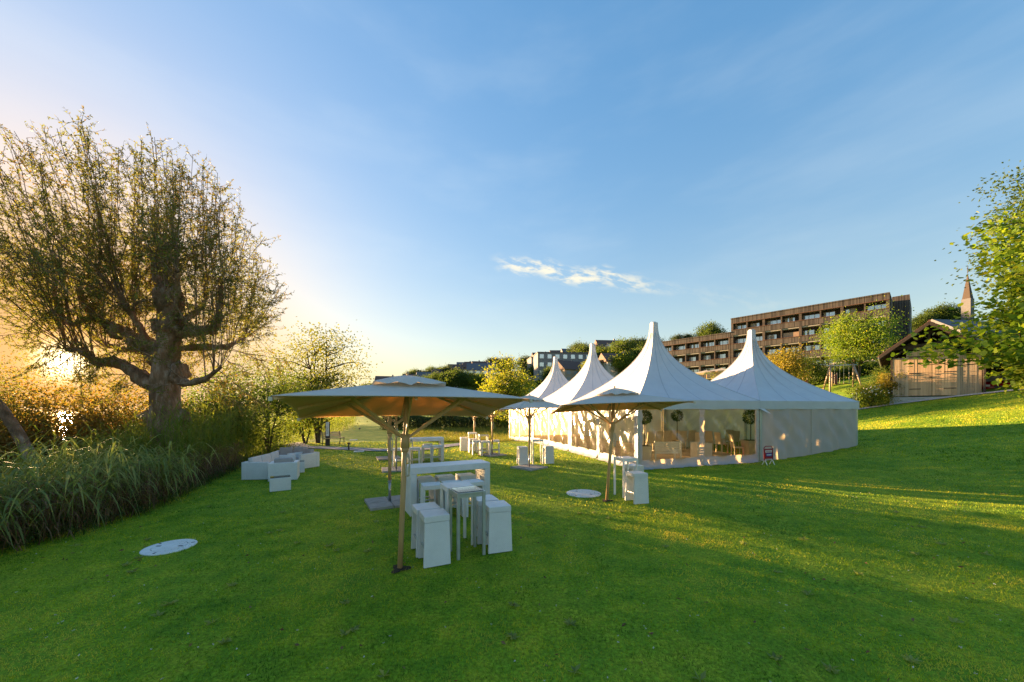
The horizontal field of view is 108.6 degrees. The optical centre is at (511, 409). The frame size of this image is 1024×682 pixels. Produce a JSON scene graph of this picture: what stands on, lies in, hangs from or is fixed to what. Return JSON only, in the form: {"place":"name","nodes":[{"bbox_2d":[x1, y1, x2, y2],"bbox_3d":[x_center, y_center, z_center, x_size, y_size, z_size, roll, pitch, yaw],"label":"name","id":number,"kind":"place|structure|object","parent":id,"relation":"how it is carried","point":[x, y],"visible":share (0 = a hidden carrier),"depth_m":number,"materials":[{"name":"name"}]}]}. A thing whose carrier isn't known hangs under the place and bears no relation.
{"place":"outdoors","nodes":[
{"label":"outdoors","id":0,"kind":"place"},
{"bbox_2d":[286,442,477,450],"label":"path","id":1,"kind":"structure","parent":0,"point":[296,444],"depth_m":21.48,"materials":[{"name":"grey concrete"}]},
{"bbox_2d":[0,321,1023,681],"bbox_3d":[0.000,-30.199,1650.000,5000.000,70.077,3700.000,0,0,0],"label":"ground","id":2,"kind":"structure","parent":0,"point":[366,433],"depth_m":4.92,"materials":[{"name":"green plant"}]},
{"bbox_2d":[0,212,58,471],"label":"leaning willow","id":3,"kind":"object","parent":2,"relation":"on","point":[12,424],"visible":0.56,"depth_m":11.42,"materials":[{"name":"brown plant"}]},
{"bbox_2d":[0,344,115,470],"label":"shore shrub","id":4,"kind":"object","parent":2,"relation":"on","point":[29,393],"visible":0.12,"depth_m":14.99,"materials":[{"name":"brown plant"}]},
{"bbox_2d":[0,361,148,480],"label":"shore shrub","id":5,"kind":"object","parent":2,"relation":"on","point":[32,432],"visible":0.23,"depth_m":14.57,"materials":[{"name":"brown plant"}]},
{"bbox_2d":[0,352,203,478],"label":"shore shrub","id":6,"kind":"object","parent":2,"relation":"on","point":[106,415],"visible":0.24,"depth_m":15.71,"materials":[{"name":"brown plant"}]},
{"bbox_2d":[12,397,272,488],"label":"reeds","id":7,"kind":"object","parent":2,"relation":"on","point":[223,435],"visible":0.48,"depth_m":11.97,"materials":[{"name":"green plant"}]},
{"bbox_2d":[0,421,293,554],"bbox_3d":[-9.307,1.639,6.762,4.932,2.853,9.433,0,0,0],"label":"reeds","id":8,"kind":"object","parent":2,"relation":"on","point":[84,471],"visible":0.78,"depth_m":7.30,"materials":[{"name":"green plant"}]},
{"bbox_2d":[0,106,293,457],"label":"willow tree","id":9,"kind":"object","parent":2,"relation":"on","point":[166,376],"visible":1,"depth_m":11.44,"materials":[{"name":"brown plant"}]},
{"bbox_2d":[139,539,197,555],"bbox_3d":[-5.620,2.288,6.040,0.700,0.092,0.700,0,0,21],"label":"manhole cover","id":10,"kind":"object","parent":2,"relation":"on","point":[163,548],"visible":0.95,"depth_m":5.98,"materials":[{"name":"concrete"}]},
{"bbox_2d":[110,394,265,458],"bbox_3d":[-12.992,0.999,15.136,5.025,3.934,4.294,0,0,-41],"label":"shore shrub","id":11,"kind":"object","parent":2,"relation":"on","point":[192,408],"visible":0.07,"depth_m":15.03,"materials":[{"name":"green plant"}]},
{"bbox_2d":[104,355,317,453],"bbox_3d":[-12.972,0.191,16.444,7.309,5.518,6.281,0,0,0],"label":"shore shrub","id":12,"kind":"object","parent":2,"relation":"on","point":[229,393],"visible":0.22,"depth_m":16.36,"materials":[{"name":"green plant"}]},
{"bbox_2d":[232,419,292,460],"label":"reeds","id":13,"kind":"object","parent":2,"relation":"on","point":[281,436],"visible":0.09,"depth_m":23.04,"materials":[{"name":"green plant"}]},
{"bbox_2d":[241,452,295,479],"bbox_3d":[-8.351,1.907,12.750,0.779,0.693,2.000,0,0,-7],"label":"sofa","id":14,"kind":"object","parent":2,"relation":"on","point":[254,468],"visible":0.62,"depth_m":11.78,"materials":[{"name":"white wicker"}]},
{"bbox_2d":[212,344,331,452],"bbox_3d":[-12.400,-0.045,19.027,6.418,6.275,6.902,0,0,0],"label":"alder tree","id":15,"kind":"object","parent":2,"relation":"on","point":[283,390],"visible":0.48,"depth_m":18.66,"materials":[{"name":"green plant"}]},
{"bbox_2d":[269,475,290,491],"bbox_3d":[-6.520,2.079,10.350,0.500,0.377,0.360,0,0,-35],"label":"side table","id":16,"kind":"object","parent":2,"relation":"on","point":[280,483],"visible":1,"depth_m":10.23,"materials":[{"name":"white wicker"}]},
{"bbox_2d":[268,458,299,481],"bbox_3d":[-7.420,1.915,12.000,0.800,0.692,0.779,0,0,-25],"label":"armchair","id":17,"kind":"object","parent":2,"relation":"on","point":[282,466],"visible":0.86,"depth_m":11.70,"materials":[{"name":"white fabric"}]},
{"bbox_2d":[271,447,307,454],"bbox_3d":[-8.900,1.901,14.900,1.300,0.692,0.779,0,0,-15],"label":"sofa","id":18,"kind":"object","parent":2,"relation":"on","point":[283,450],"visible":0.2,"depth_m":15.00,"materials":[{"name":"white fabric"}]},
{"bbox_2d":[287,448,318,467],"bbox_3d":[-8.100,1.901,14.300,0.800,0.693,0.779,0,0,25],"label":"armchair","id":19,"kind":"object","parent":2,"relation":"on","point":[310,457],"visible":0.69,"depth_m":14.21,"materials":[{"name":"white fabric"}]},
{"bbox_2d":[264,372,343,443],"bbox_3d":[-13.562,0.111,24.242,5.940,5.147,4.504,0,0,0],"label":"alder tree","id":20,"kind":"object","parent":2,"relation":"on","point":[308,424],"visible":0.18,"depth_m":24.29,"materials":[{"name":"green plant"}]},
{"bbox_2d":[258,414,357,444],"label":"reeds","id":21,"kind":"object","parent":2,"relation":"on","point":[346,423],"visible":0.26,"depth_m":41.63,"materials":[{"name":"green plant"}]},
{"bbox_2d":[247,316,382,442],"bbox_3d":[-13.450,-1.615,24.863,8.800,8.999,8.507,0,0,-36],"label":"alder tree","id":22,"kind":"object","parent":2,"relation":"on","point":[325,378],"visible":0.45,"depth_m":24.66,"materials":[{"name":"green plant"}]},
{"bbox_2d":[364,416,403,510],"bbox_3d":[-2.936,0.878,8.839,3.035,2.773,1.933,0,0,-17],"label":"parasol","id":23,"kind":"object","parent":2,"relation":"on","point":[389,501],"visible":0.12,"depth_m":8.80,"materials":[{"name":"brown wood"}]},
{"bbox_2d":[382,416,403,472],"bbox_3d":[-4.363,0.919,13.860,3.035,2.751,1.935,0,0,-6],"label":"parasol","id":24,"kind":"object","parent":2,"relation":"on","point":[396,468],"visible":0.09,"depth_m":13.83,"materials":[{"name":"brown wood"}]},
{"bbox_2d":[268,372,532,573],"bbox_3d":[-1.488,0.863,5.276,3.035,2.816,1.916,0,0,-22],"label":"parasol","id":25,"kind":"object","parent":2,"relation":"on","point":[407,396],"visible":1,"depth_m":5.22,"materials":[{"name":"beige fabric"}]},
{"bbox_2d":[411,502,439,557],"bbox_3d":[-1.370,1.895,5.860,0.390,0.718,0.428,0,0,-26],"label":"bar stool","id":26,"kind":"object","parent":2,"relation":"on","point":[417,508],"visible":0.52,"depth_m":5.87,"materials":[{"name":"metal"}]},
{"bbox_2d":[407,437,443,462],"bbox_3d":[-3.850,1.761,16.150,1.620,1.029,0.600,0,0,-21],"label":"bridge table","id":27,"kind":"object","parent":2,"relation":"on","point":[440,440],"visible":0.54,"depth_m":16.14,"materials":[{"name":"white wood"}]},
{"bbox_2d":[417,475,435,503],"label":"bar stool","id":28,"kind":"object","parent":2,"relation":"on","point":[432,493],"visible":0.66,"depth_m":8.22,"materials":[{"name":"metal"}]},
{"bbox_2d":[420,481,443,507],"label":"bar stool","id":29,"kind":"object","parent":2,"relation":"on","point":[429,486],"visible":0.36,"depth_m":7.51,"materials":[{"name":"white wicker"}]},
{"bbox_2d":[418,508,450,567],"bbox_3d":[-1.160,1.894,5.480,0.390,0.718,0.428,0,0,-25],"label":"bar stool","id":30,"kind":"object","parent":2,"relation":"on","point":[434,540],"visible":1,"depth_m":5.31,"materials":[{"name":"fabric"}]},
{"bbox_2d":[380,414,508,429],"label":"hedge","id":31,"kind":"object","parent":2,"relation":"on","point":[454,421],"visible":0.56,"depth_m":47.44,"materials":[{"name":"green plant"}]},
{"bbox_2d":[435,474,455,507],"bbox_3d":[-1.550,1.899,8.530,0.428,0.718,0.390,0,0,-25],"label":"bar stool","id":32,"kind":"object","parent":2,"relation":"on","point":[443,477],"visible":0.49,"depth_m":8.42,"materials":[{"name":"metal"}]},
{"bbox_2d":[405,459,489,516],"bbox_3d":[-1.465,1.756,8.440,1.840,1.029,0.600,0,0,-28],"label":"bridge table","id":33,"kind":"object","parent":2,"relation":"on","point":[481,468],"visible":0.63,"depth_m":8.15,"materials":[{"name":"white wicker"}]},
{"bbox_2d":[441,480,462,516],"bbox_3d":[-1.270,1.902,7.830,0.428,0.718,0.390,0,0,-24],"label":"bar stool","id":34,"kind":"object","parent":2,"relation":"on","point":[445,501],"visible":0.38,"depth_m":7.73,"materials":[{"name":"metal"}]},
{"bbox_2d":[443,364,467,388],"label":"hill tree","id":35,"kind":"object","parent":2,"relation":"on","point":[453,378],"visible":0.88,"depth_m":142.73,"materials":[{"name":"green plant"}]},
{"bbox_2d":[440,481,473,544],"bbox_3d":[-0.930,1.769,6.220,0.460,1.000,0.420,0,0,-28],"label":"table","id":36,"kind":"object","parent":2,"relation":"on","point":[445,486],"visible":0.53,"depth_m":6.20,"materials":[{"name":"white paint"}]},
{"bbox_2d":[408,425,514,442],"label":"meadow grass","id":37,"kind":"structure","parent":2,"relation":"on","point":[452,435],"depth_m":36.37,"materials":[{"name":"green plant"}]},
{"bbox_2d":[460,437,467,450],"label":"bar stool","id":38,"kind":"object","parent":2,"relation":"on","point":[463,443],"visible":1,"depth_m":19.81,"materials":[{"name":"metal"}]},
{"bbox_2d":[453,371,476,388],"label":"hill tree","id":39,"kind":"object","parent":2,"relation":"on","point":[466,377],"visible":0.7,"depth_m":142.49,"materials":[{"name":"green plant"}]},
{"bbox_2d":[455,473,475,504],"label":"bar stool","id":40,"kind":"object","parent":2,"relation":"on","point":[462,476],"visible":0.3,"depth_m":8.62,"materials":[{"name":"metal"}]},
{"bbox_2d":[449,486,485,559],"bbox_3d":[-0.710,1.762,5.800,0.460,1.009,0.420,0,0,-28],"label":"table","id":41,"kind":"object","parent":2,"relation":"on","point":[459,493],"visible":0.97,"depth_m":5.72,"materials":[{"name":"metal"}]},
{"bbox_2d":[461,479,484,516],"bbox_3d":[-0.850,1.907,7.980,0.428,0.718,0.390,0,0,-26],"label":"bar stool","id":42,"kind":"object","parent":2,"relation":"on","point":[479,483],"visible":0.4,"depth_m":7.87,"materials":[{"name":"metal"}]},
{"bbox_2d":[464,370,485,390],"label":"hill tree","id":43,"kind":"object","parent":2,"relation":"on","point":[471,381],"visible":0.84,"depth_m":142.56,"materials":[{"name":"green plant"}]},
{"bbox_2d":[466,362,495,380],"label":"house","id":44,"kind":"structure","parent":2,"relation":"on","point":[475,368],"depth_m":186.15,"materials":[{"name":"grey glass"}]},
{"bbox_2d":[476,494,498,543],"bbox_3d":[-0.470,1.901,6.420,0.390,0.718,0.428,0,0,-22],"label":"bar stool","id":45,"kind":"object","parent":2,"relation":"on","point":[490,497],"visible":0.41,"depth_m":6.18,"materials":[{"name":"metal"}]},
{"bbox_2d":[486,500,511,553],"bbox_3d":[-0.250,1.898,6.000,0.390,0.718,0.428,0,0,-19],"label":"bar stool","id":46,"kind":"object","parent":2,"relation":"on","point":[498,528],"visible":0.83,"depth_m":5.82,"materials":[{"name":"fabric"}]},
{"bbox_2d":[478,408,527,456],"bbox_3d":[-0.980,0.878,18.180,3.035,2.813,1.935,0,0,-32],"label":"parasol","id":47,"kind":"object","parent":2,"relation":"on","point":[492,416],"visible":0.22,"depth_m":18.15,"materials":[{"name":"brown wood"}]},
{"bbox_2d":[474,351,541,428],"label":"tree","id":48,"kind":"object","parent":2,"relation":"on","point":[507,387],"visible":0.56,"depth_m":44.91,"materials":[{"name":"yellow plant"}]},
{"bbox_2d":[15,457,1005,681],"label":"clover flowers","id":49,"kind":"object","parent":2,"relation":"on","point":[539,610],"visible":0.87,"depth_m":4.17,"materials":[{"name":"white plant"}]},
{"bbox_2d":[42,433,989,681],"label":"fallen leaves","id":50,"kind":"object","parent":2,"relation":"on","point":[503,642],"visible":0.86,"depth_m":4.49,"materials":[{"name":"brown plant"}]},
{"bbox_2d":[516,446,527,464],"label":"bar stool","id":51,"kind":"object","parent":2,"relation":"on","point":[522,455],"visible":0.98,"depth_m":14.76,"materials":[{"name":"white plastic"}]},
{"bbox_2d":[503,394,559,470],"bbox_3d":[0.661,0.831,14.080,3.035,2.851,1.935,0,0,-43],"label":"parasol","id":52,"kind":"object","parent":2,"relation":"on","point":[538,403],"visible":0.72,"depth_m":13.90,"materials":[{"name":"beige fabric"}]},
{"bbox_2d":[530,439,543,463],"bbox_3d":[1.030,1.750,15.250,0.460,1.000,0.420,0,0,-10],"label":"table","id":53,"kind":"object","parent":2,"relation":"on","point":[532,441],"visible":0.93,"depth_m":15.08,"materials":[{"name":"white paint"}]},
{"bbox_2d":[70,487,1006,681],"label":"plantain weeds","id":54,"kind":"object","parent":2,"relation":"on","point":[567,622],"visible":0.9,"depth_m":4.06,"materials":[{"name":"green plant"}]},
{"bbox_2d":[544,445,553,463],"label":"bar stool","id":55,"kind":"object","parent":2,"relation":"on","point":[548,454],"visible":0.8,"depth_m":15.15,"materials":[{"name":"white plastic"}]},
{"bbox_2d":[509,356,607,441],"bbox_3d":[3.342,-0.777,29.135,6.360,6.793,6.114,0,0,-16],"label":"pagoda tent","id":56,"kind":"object","parent":2,"relation":"on","point":[554,381],"visible":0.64,"depth_m":31.09,"materials":[{"name":"fabric"}]},
{"bbox_2d":[533,352,599,381],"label":"house","id":57,"kind":"structure","parent":2,"relation":"on","point":[542,360],"depth_m":150.92,"materials":[{"name":"white glass"}]},
{"bbox_2d":[550,359,582,380],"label":"house","id":58,"kind":"structure","parent":2,"relation":"on","point":[569,370],"depth_m":137.76,"materials":[{"name":"grey glass"}]},
{"bbox_2d":[567,489,600,497],"bbox_3d":[1.932,2.297,9.920,0.920,0.092,0.920,-1,0,-21],"label":"manhole cover","id":59,"kind":"object","parent":2,"relation":"on","point":[588,494],"visible":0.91,"depth_m":9.83,"materials":[{"name":"metal"}]},
{"bbox_2d":[533,343,662,450],"bbox_3d":[5.022,-0.947,23.350,6.357,6.452,6.072,0,0,-16],"label":"pagoda tent","id":60,"kind":"object","parent":2,"relation":"on","point":[592,375],"visible":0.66,"depth_m":22.84,"materials":[{"name":"fabric"}]},
{"bbox_2d":[599,351,623,376],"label":"house","id":61,"kind":"structure","parent":2,"relation":"on","point":[606,364],"depth_m":126.06,"materials":[{"name":"grey glass"}]},
{"bbox_2d":[605,354,629,375],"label":"hill tree","id":62,"kind":"object","parent":2,"relation":"on","point":[617,362],"visible":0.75,"depth_m":124.22,"materials":[{"name":"green plant"}]},
{"bbox_2d":[604,335,638,353],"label":"hill tree","id":63,"kind":"object","parent":2,"relation":"on","point":[624,346],"visible":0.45,"depth_m":142.61,"materials":[{"name":"green plant"}]},
{"bbox_2d":[551,386,695,501],"bbox_3d":[2.581,0.847,9.157,3.053,2.859,1.948,0,0,0],"label":"parasol","id":64,"kind":"object","parent":2,"relation":"on","point":[612,400],"visible":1,"depth_m":9.09,"materials":[{"name":"white fabric"}]},
{"bbox_2d":[514,434,733,459],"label":"tent floor","id":65,"kind":"structure","parent":2,"relation":"on","point":[620,448],"depth_m":21.88,"materials":[{"name":"brown wood"}]},
{"bbox_2d":[642,410,651,459],"bbox_3d":[5.620,1.101,15.616,0.687,2.228,0.670,0,0,0],"label":"topiary tree","id":66,"kind":"object","parent":65,"relation":"on","point":[647,451],"visible":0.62,"depth_m":15.41,"materials":[{"name":"green plant"}]},
{"bbox_2d":[652,441,681,459],"bbox_3d":[6.631,1.785,15.930,1.260,0.860,0.480,0,0,-10],"label":"slatted bench","id":67,"kind":"object","parent":65,"relation":"on","point":[673,448],"visible":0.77,"depth_m":15.73,"materials":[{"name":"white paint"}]},
{"bbox_2d":[671,410,683,448],"bbox_3d":[8.878,1.110,19.774,0.680,2.209,0.691,0,0,0],"label":"topiary tree","id":68,"kind":"object","parent":65,"relation":"on","point":[677,418],"visible":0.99,"depth_m":19.70,"materials":[{"name":"green plant"}]},
{"bbox_2d":[714,432,728,452],"bbox_3d":[10.729,1.696,18.873,0.524,1.038,0.440,0,0,-10],"label":"dining chair","id":69,"kind":"object","parent":65,"relation":"on","point":[717,437],"visible":1,"depth_m":18.75,"materials":[{"name":"brown wood"}]},
{"bbox_2d":[614,456,637,497],"bbox_3d":[2.980,1.762,9.640,0.460,1.000,0.420,0,0,-20],"label":"table","id":70,"kind":"object","parent":2,"relation":"on","point":[624,459],"visible":0.78,"depth_m":9.50,"materials":[{"name":"white paint"}]},
{"bbox_2d":[616,348,636,371],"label":"hill tree","id":71,"kind":"object","parent":2,"relation":"on","point":[630,360],"visible":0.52,"depth_m":123.38,"materials":[{"name":"green plant"}]},
{"bbox_2d":[625,471,648,503],"bbox_3d":[3.030,1.890,8.950,0.390,0.718,0.428,0,0,-14],"label":"bar stool","id":72,"kind":"object","parent":2,"relation":"on","point":[636,488],"visible":1,"depth_m":8.77,"materials":[{"name":"plastic"}]},
{"bbox_2d":[567,322,759,469],"bbox_3d":[6.703,-0.958,17.471,6.310,6.431,6.307,0,0,-16],"label":"pagoda tent","id":73,"kind":"object","parent":2,"relation":"on","point":[655,367],"visible":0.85,"depth_m":15.63,"materials":[{"name":"fabric"}]},
{"bbox_2d":[693,319,726,336],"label":"hill tree","id":74,"kind":"object","parent":2,"relation":"on","point":[713,324],"visible":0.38,"depth_m":171.13,"materials":[{"name":"green plant"}]},
{"bbox_2d":[701,324,729,335],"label":"hill tree","id":75,"kind":"object","parent":2,"relation":"on","point":[715,331],"visible":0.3,"depth_m":166.86,"materials":[{"name":"green plant"}]},
{"bbox_2d":[740,409,754,454],"bbox_3d":[11.019,1.097,16.987,0.754,2.235,0.781,0,0,0],"label":"topiary tree","id":76,"kind":"object","parent":2,"relation":"on","point":[748,446],"visible":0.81,"depth_m":16.86,"materials":[{"name":"green plant"}]},
{"bbox_2d":[665,329,859,460],"bbox_3d":[12.541,-0.950,19.239,6.162,6.445,6.243,0,0,-16],"label":"pagoda tent","id":77,"kind":"object","parent":2,"relation":"on","point":[798,417],"visible":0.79,"depth_m":17.03,"materials":[{"name":"fabric"}]},
{"bbox_2d":[762,446,774,464],"bbox_3d":[10.263,1.851,14.729,0.471,0.761,0.242,0,0,-16],"label":"folding sign","id":78,"kind":"object","parent":2,"relation":"on","point":[768,453],"visible":1,"depth_m":14.72,"materials":[{"name":"red"}]},
{"bbox_2d":[662,292,911,379],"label":"timber hotel","id":79,"kind":"structure","parent":2,"relation":"on","point":[778,329],"depth_m":73.26,"materials":[{"name":"brown wood"}]},
{"bbox_2d":[764,337,816,384],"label":"orchard tree","id":80,"kind":"object","parent":2,"relation":"on","point":[785,362],"visible":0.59,"depth_m":42.71,"materials":[{"name":"yellow plant"}]},
{"bbox_2d":[792,353,834,383],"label":"orchard tree","id":81,"kind":"object","parent":2,"relation":"on","point":[821,368],"visible":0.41,"depth_m":46.15,"materials":[{"name":"green plant"}]},
{"bbox_2d":[823,364,862,391],"bbox_3d":[35.391,-3.274,39.499,2.822,3.154,2.051,0,0,22],"label":"swing frame","id":82,"kind":"object","parent":2,"relation":"on","point":[853,370],"visible":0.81,"depth_m":39.55,"materials":[{"name":"wood"}]},
{"bbox_2d":[805,295,914,379],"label":"orchard tree","id":83,"kind":"object","parent":2,"relation":"on","point":[868,335],"visible":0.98,"depth_m":43.85,"materials":[{"name":"green plant"}]},
{"bbox_2d":[837,379,900,406],"bbox_3d":[26.245,-0.917,27.095,3.723,2.794,3.538,0,0,0],"label":"bush","id":84,"kind":"object","parent":2,"relation":"on","point":[872,399],"visible":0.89,"depth_m":26.74,"materials":[{"name":"green plant"}]},
{"bbox_2d":[851,361,894,393],"bbox_3d":[29.853,-2.175,29.388,4.312,3.358,4.233,0,0,0],"label":"bush","id":85,"kind":"object","parent":2,"relation":"on","point":[877,374],"visible":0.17,"depth_m":29.81,"materials":[{"name":"green plant"}]},
{"bbox_2d":[873,370,908,400],"bbox_3d":[27.319,-1.684,26.544,2.046,2.682,2.325,0,0,0],"label":"bush","id":86,"kind":"object","parent":2,"relation":"on","point":[888,382],"visible":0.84,"depth_m":26.56,"materials":[{"name":"yellow plant"}]},
{"bbox_2d":[912,314,929,330],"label":"hill tree","id":87,"kind":"object","parent":2,"relation":"on","point":[919,323],"visible":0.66,"depth_m":155.57,"materials":[{"name":"green plant"}]},
{"bbox_2d":[878,320,981,402],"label":"timber barn","id":88,"kind":"structure","parent":2,"relation":"on","point":[920,380],"depth_m":25.29,"materials":[{"name":"brown wood"}]},
{"bbox_2d":[909,351,931,395],"bbox_3d":[28.241,-2.489,25.472,0.057,3.118,1.069,0,0,-44],"label":"door","id":89,"kind":"structure","parent":88,"relation":"in","point":[920,383],"depth_m":25.49,"materials":[{"name":"brown wood"}]},
{"bbox_2d":[932,349,956,395],"bbox_3d":[29.019,-2.490,24.701,0.106,3.119,1.075,0,0,-44],"label":"door","id":90,"kind":"structure","parent":88,"relation":"in","point":[944,380],"depth_m":24.70,"materials":[{"name":"brown wood"}]},
{"bbox_2d":[982,351,1016,391],"bbox_3d":[34.080,-2.378,25.238,8.600,3.055,3.294,0,0,-44],"label":"carport","id":91,"kind":"object","parent":88,"relation":"attached to","point":[985,370],"visible":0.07,"depth_m":27.76,"materials":[{"name":"wood"}]},
{"bbox_2d":[842,390,1023,470],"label":"bank grass","id":92,"kind":"structure","parent":2,"relation":"on","point":[973,448],"depth_m":17.57,"materials":[{"name":"green plant"}]},
{"bbox_2d":[913,304,954,318],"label":"hill tree","id":93,"kind":"object","parent":2,"relation":"on","point":[938,314],"visible":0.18,"depth_m":157.48,"materials":[{"name":"green plant"}]},
{"bbox_2d":[924,298,960,319],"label":"hill tree","id":94,"kind":"object","parent":2,"relation":"on","point":[940,308],"visible":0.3,"depth_m":156.63,"materials":[{"name":"green plant"}]},
{"bbox_2d":[886,204,1023,397],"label":"lime tree","id":95,"kind":"object","parent":2,"relation":"on","point":[1010,314],"visible":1,"depth_m":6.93,"materials":[{"name":"green plant"}]},
{"bbox_2d":[935,302,975,319],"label":"hill tree","id":96,"kind":"object","parent":2,"relation":"on","point":[951,315],"visible":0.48,"depth_m":154.38,"materials":[{"name":"green plant"}]},
{"bbox_2d":[931,319,1001,339],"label":"house","id":97,"kind":"structure","parent":2,"relation":"on","point":[946,322],"depth_m":56.34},
{"bbox_2d":[961,267,973,321],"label":"church tower","id":98,"kind":"structure","parent":2,"relation":"on","point":[967,299],"depth_m":119.54,"materials":[{"name":"stone"}]},
{"bbox_2d":[934,160,1023,343],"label":"tall tree","id":99,"kind":"object","parent":2,"relation":"on","point":[1020,208],"visible":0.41,"depth_m":17.91,"materials":[{"name":"green plant"}]},
{"bbox_2d":[982,375,1020,389],"bbox_3d":[33.270,-1.608,25.372,4.138,1.502,2.000,0,0,-44],"label":"parked car","id":100,"kind":"object","parent":2,"relation":"on","point":[989,385],"visible":0.17,"depth_m":24.49,"materials":[{"name":"red paint"}]},
{"bbox_2d":[0,0,1023,406],"label":"sky","id":101,"kind":"structure","parent":0,"point":[441,182],"materials":[{"name":"blue"}]},
{"bbox_2d":[690,442,704,456],"bbox_3d":[8.416,1.846,16.686,0.440,0.698,0.440,0,0,-16],"label":"pedestal","id":102,"kind":"object","parent":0,"point":[694,449],"visible":0.76,"depth_m":16.54,"materials":[{"name":"white paint"}]},
{"bbox_2d":[859,389,1021,408],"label":"pavement","id":103,"kind":"structure","parent":0,"point":[936,398],"depth_m":24.56,"materials":[{"name":"concrete"}]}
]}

